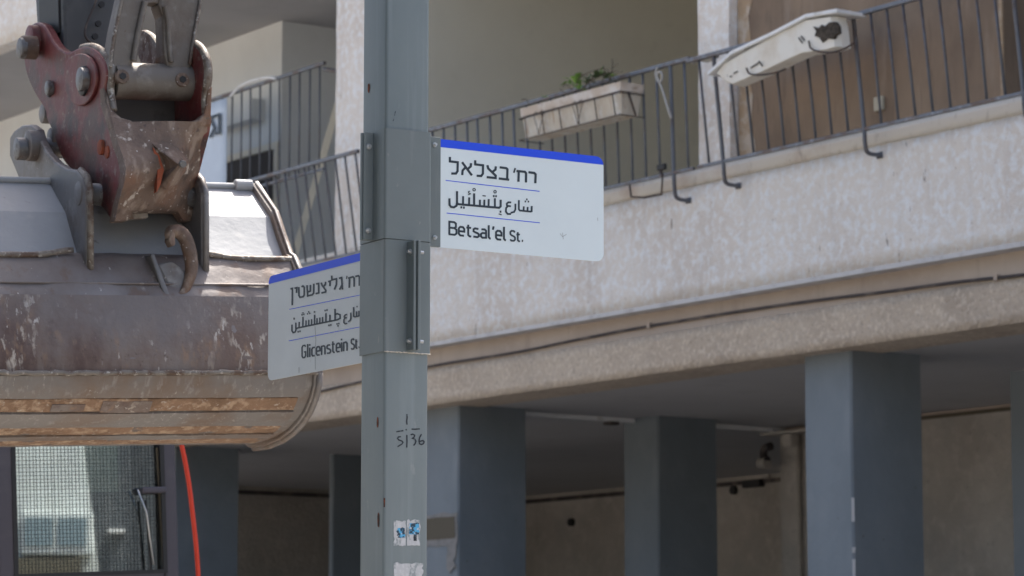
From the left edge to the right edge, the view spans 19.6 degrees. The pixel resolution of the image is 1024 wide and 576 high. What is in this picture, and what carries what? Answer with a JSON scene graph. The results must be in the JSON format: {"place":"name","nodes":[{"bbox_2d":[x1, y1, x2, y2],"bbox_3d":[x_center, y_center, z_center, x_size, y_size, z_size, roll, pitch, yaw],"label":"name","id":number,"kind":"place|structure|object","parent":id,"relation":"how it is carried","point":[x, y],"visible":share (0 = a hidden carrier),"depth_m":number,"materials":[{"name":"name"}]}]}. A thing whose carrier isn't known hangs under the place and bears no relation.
{"place":"outdoors","nodes":[
{"label":"outdoors","id":0,"kind":"place"},
{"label":"parking floor","id":1,"kind":"structure","parent":0,"visible":0},
{"bbox_2d":[0,0,1023,575],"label":"apartment building","id":2,"kind":"structure","parent":1,"relation":"on","point":[904,410],"depth_m":24.99,"materials":[{"name":"white paint"}]},
{"bbox_2d":[227,141,278,208],"bbox_3d":[-3.176,-0.884,32.197,0.036,1.070,2.472,5,-9,-35],"label":"window","id":3,"kind":"structure","parent":2,"relation":"in","point":[274,145],"depth_m":31.59,"materials":[{"name":"paint"}]},
{"bbox_2d":[211,61,325,186],"bbox_3d":[-2.467,-1.543,29.543,0.040,1.071,2.276,5,-9,-35],"label":"balcony railing","id":4,"kind":"object","parent":2,"relation":"attached to","point":[279,78],"visible":0.69,"depth_m":29.33,"materials":[{"name":"grey metal"}]},
{"bbox_2d":[199,98,226,182],"bbox_3d":[-3.535,-1.086,30.900,0.037,1.477,2.200,5,-9,-35],"label":"white banner","id":5,"kind":"object","parent":4,"relation":"hanging from","point":[213,168],"visible":0.16,"depth_m":30.20,"materials":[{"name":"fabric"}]},
{"bbox_2d":[229,76,276,97],"bbox_3d":[-2.606,-2.042,29.776,0.032,0.120,0.924,5,-9,-35],"label":"bent tube","id":6,"kind":"object","parent":4,"relation":"attached to","point":[231,95],"visible":1,"depth_m":29.80,"materials":[{"name":"white plastic"}]},
{"bbox_2d":[322,67,335,72],"bbox_3d":[-1.738,-2.100,28.567,0.040,0.121,0.307,5,-9,-35],"label":"rail stub","id":7,"kind":"object","parent":4,"relation":"attached to","point":[327,69],"visible":0.65,"depth_m":28.58,"materials":[{"name":"grey paint"}]},
{"bbox_2d":[247,149,359,265],"bbox_3d":[-9.812,0.856,37.857,0.165,0.887,29.726,5,-9,-35],"label":"balcony railing","id":8,"kind":"object","parent":2,"relation":"attached to","point":[310,164],"visible":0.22,"depth_m":26.39,"materials":[{"name":"grey metal"}]},
{"bbox_2d":[292,101,335,256],"bbox_3d":[-2.012,-1.063,30.230,0.098,1.598,0.971,5,-9,-35],"label":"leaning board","id":9,"kind":"object","parent":2,"relation":"on","point":[323,154],"visible":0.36,"depth_m":30.18,"materials":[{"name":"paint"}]},
{"bbox_2d":[427,512,457,573],"bbox_3d":[-0.650,2.197,25.440,0.008,0.531,0.644,5,-9,-35],"label":"poster remnant","id":10,"kind":"object","parent":2,"relation":"attached to","point":[442,528],"visible":0.76,"depth_m":25.33,"materials":[{"name":"grey paper"}]},
{"bbox_2d":[428,56,694,203],"bbox_3d":[0.122,-0.960,23.982,0.188,1.072,4.436,5,-9,-35],"label":"balcony railing","id":11,"kind":"object","parent":2,"relation":"attached to","point":[550,97],"visible":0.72,"depth_m":22.77,"materials":[{"name":"grey metal"}]},
{"bbox_2d":[519,81,644,143],"bbox_3d":[0.553,-1.361,23.087,0.293,0.265,1.343,5,-9,-35],"label":"flower box","id":12,"kind":"object","parent":11,"relation":"attached to","point":[589,109],"visible":1,"depth_m":22.91,"materials":[{"name":"plastic"}]},
{"bbox_2d":[521,59,629,105],"bbox_3d":[0.504,-1.614,23.193,0.208,0.189,1.428,4,-9,-29],"label":"potted plant","id":13,"kind":"object","parent":12,"relation":"in","point":[576,78],"visible":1,"depth_m":23.02,"materials":[{"name":"green plant"}]},
{"bbox_2d":[629,170,662,198],"bbox_3d":[1.020,-0.797,22.553,0.016,0.236,0.424,5,-9,-35],"label":"wire loop","id":14,"kind":"object","parent":11,"relation":"hanging from","point":[631,196],"visible":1,"depth_m":22.47,"materials":[{"name":"grey metal"}]},
{"bbox_2d":[657,163,666,170],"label":"clamp block","id":15,"kind":"structure","parent":11,"relation":"attached to","point":[663,166],"depth_m":22.39,"materials":[{"name":"grey metal"}]},
{"bbox_2d":[655,67,671,118],"bbox_3d":[1.144,-1.476,22.381,0.027,0.428,0.198,5,-9,-35],"label":"knotted rope","id":16,"kind":"object","parent":11,"relation":"attached to","point":[658,80],"visible":1,"depth_m":22.40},
{"bbox_2d":[567,518,574,525],"bbox_3d":[0.733,2.901,36.643,0.050,0.099,0.099,5,-9,-35],"label":"vent hole cover","id":17,"kind":"object","parent":2,"relation":"attached to","point":[570,521],"visible":1,"depth_m":36.62,"materials":[{"name":"black plastic"}]},
{"bbox_2d":[526,412,784,431],"bbox_3d":[3.169,1.391,28.114,8.558,0.039,0.045,5,-9,-35],"label":"ceiling conduit","id":18,"kind":"object","parent":2,"relation":"attached to","point":[630,420],"visible":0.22,"depth_m":26.51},
{"bbox_2d":[603,421,618,425],"bbox_3d":[0.889,1.215,26.538,0.110,0.028,0.110,5,-9,-35],"label":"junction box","id":19,"kind":"object","parent":18,"relation":"attached to","point":[610,423],"visible":1,"depth_m":26.50,"materials":[{"name":"black plastic"}]},
{"bbox_2d":[321,273,1023,391],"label":"beam cable","id":20,"kind":"object","parent":2,"relation":"attached to","point":[996,277],"visible":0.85,"depth_m":22.03,"materials":[{"name":"paint"}]},
{"bbox_2d":[729,486,737,494],"bbox_3d":[2.552,2.331,34.098,0.050,0.099,0.099,5,-9,-35],"label":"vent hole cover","id":21,"kind":"object","parent":2,"relation":"attached to","point":[733,490],"visible":1,"depth_m":34.07,"materials":[{"name":"black plastic"}]},
{"bbox_2d":[739,474,769,487],"bbox_3d":[2.750,2.208,33.792,0.088,0.140,0.520,5,-9,-35],"label":"wall lamp","id":22,"kind":"object","parent":2,"relation":"attached to","point":[753,481],"visible":1,"depth_m":33.75,"materials":[{"name":"black metal"}]},
{"bbox_2d":[756,428,805,575],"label":"drain pipes","id":23,"kind":"object","parent":2,"relation":"attached to","point":[791,438],"visible":0.94,"depth_m":27.45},
{"bbox_2d":[686,0,1023,188],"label":"balcony railing","id":24,"kind":"object","parent":2,"relation":"attached to","point":[864,129],"visible":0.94,"depth_m":20.55,"materials":[{"name":"grey metal"}]},
{"bbox_2d":[692,56,718,64],"bbox_3d":[1.435,-1.700,22.007,0.029,0.066,0.302,5,-9,-35],"label":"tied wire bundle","id":25,"kind":"object","parent":24,"relation":"attached to","point":[708,60],"visible":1,"depth_m":21.97,"materials":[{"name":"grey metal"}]},
{"bbox_2d":[708,9,865,86],"bbox_3d":[1.984,-1.688,20.948,0.272,0.366,1.589,5,-9,-35],"label":"cream trough","id":26,"kind":"object","parent":24,"relation":"attached to","point":[794,42],"visible":1,"depth_m":20.84,"materials":[{"name":"plastic"}]},
{"bbox_2d":[874,96,884,111],"bbox_3d":[2.580,-1.295,20.802,0.029,0.100,0.090,5,-9,-35],"label":"wall socket","id":27,"kind":"object","parent":2,"relation":"attached to","point":[882,99],"depth_m":20.78,"materials":[{"name":"plastic"}]},
{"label":"road","id":28,"kind":"structure","parent":0,"visible":0},
{"bbox_2d":[0,0,322,575],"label":"excavator","id":29,"kind":"object","parent":28,"relation":"on","point":[142,261],"visible":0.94,"depth_m":10.50,"materials":[{"name":"metal"}]},
{"bbox_2d":[179,445,200,575],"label":"orange cable","id":30,"kind":"object","parent":29,"relation":"hanging from","point":[191,507],"visible":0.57,"depth_m":14.02,"materials":[{"name":"plastic"}]},
{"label":"pavement","id":31,"kind":"structure","parent":0,"visible":0},
{"bbox_2d":[360,0,428,575],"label":"sign pole","id":32,"kind":"object","parent":31,"relation":"on","point":[394,428],"visible":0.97,"depth_m":8.28,"materials":[{"name":"grey metal"}]},
{"bbox_2d":[268,239,430,379],"bbox_3d":[-0.504,0.071,8.646,0.151,0.324,0.903,5,-9,-31],"label":"street name sign","id":33,"kind":"object","parent":32,"relation":"attached to","point":[371,297],"visible":0.98,"depth_m":8.58,"materials":[{"name":"metal"}]},
{"bbox_2d":[360,128,603,260],"bbox_3d":[-0.076,-0.262,8.565,0.811,0.318,0.151,5,-9,-31],"label":"street name sign","id":34,"kind":"object","parent":32,"relation":"attached to","point":[432,191],"visible":0.98,"depth_m":8.55,"materials":[{"name":"metal"}]}
]}

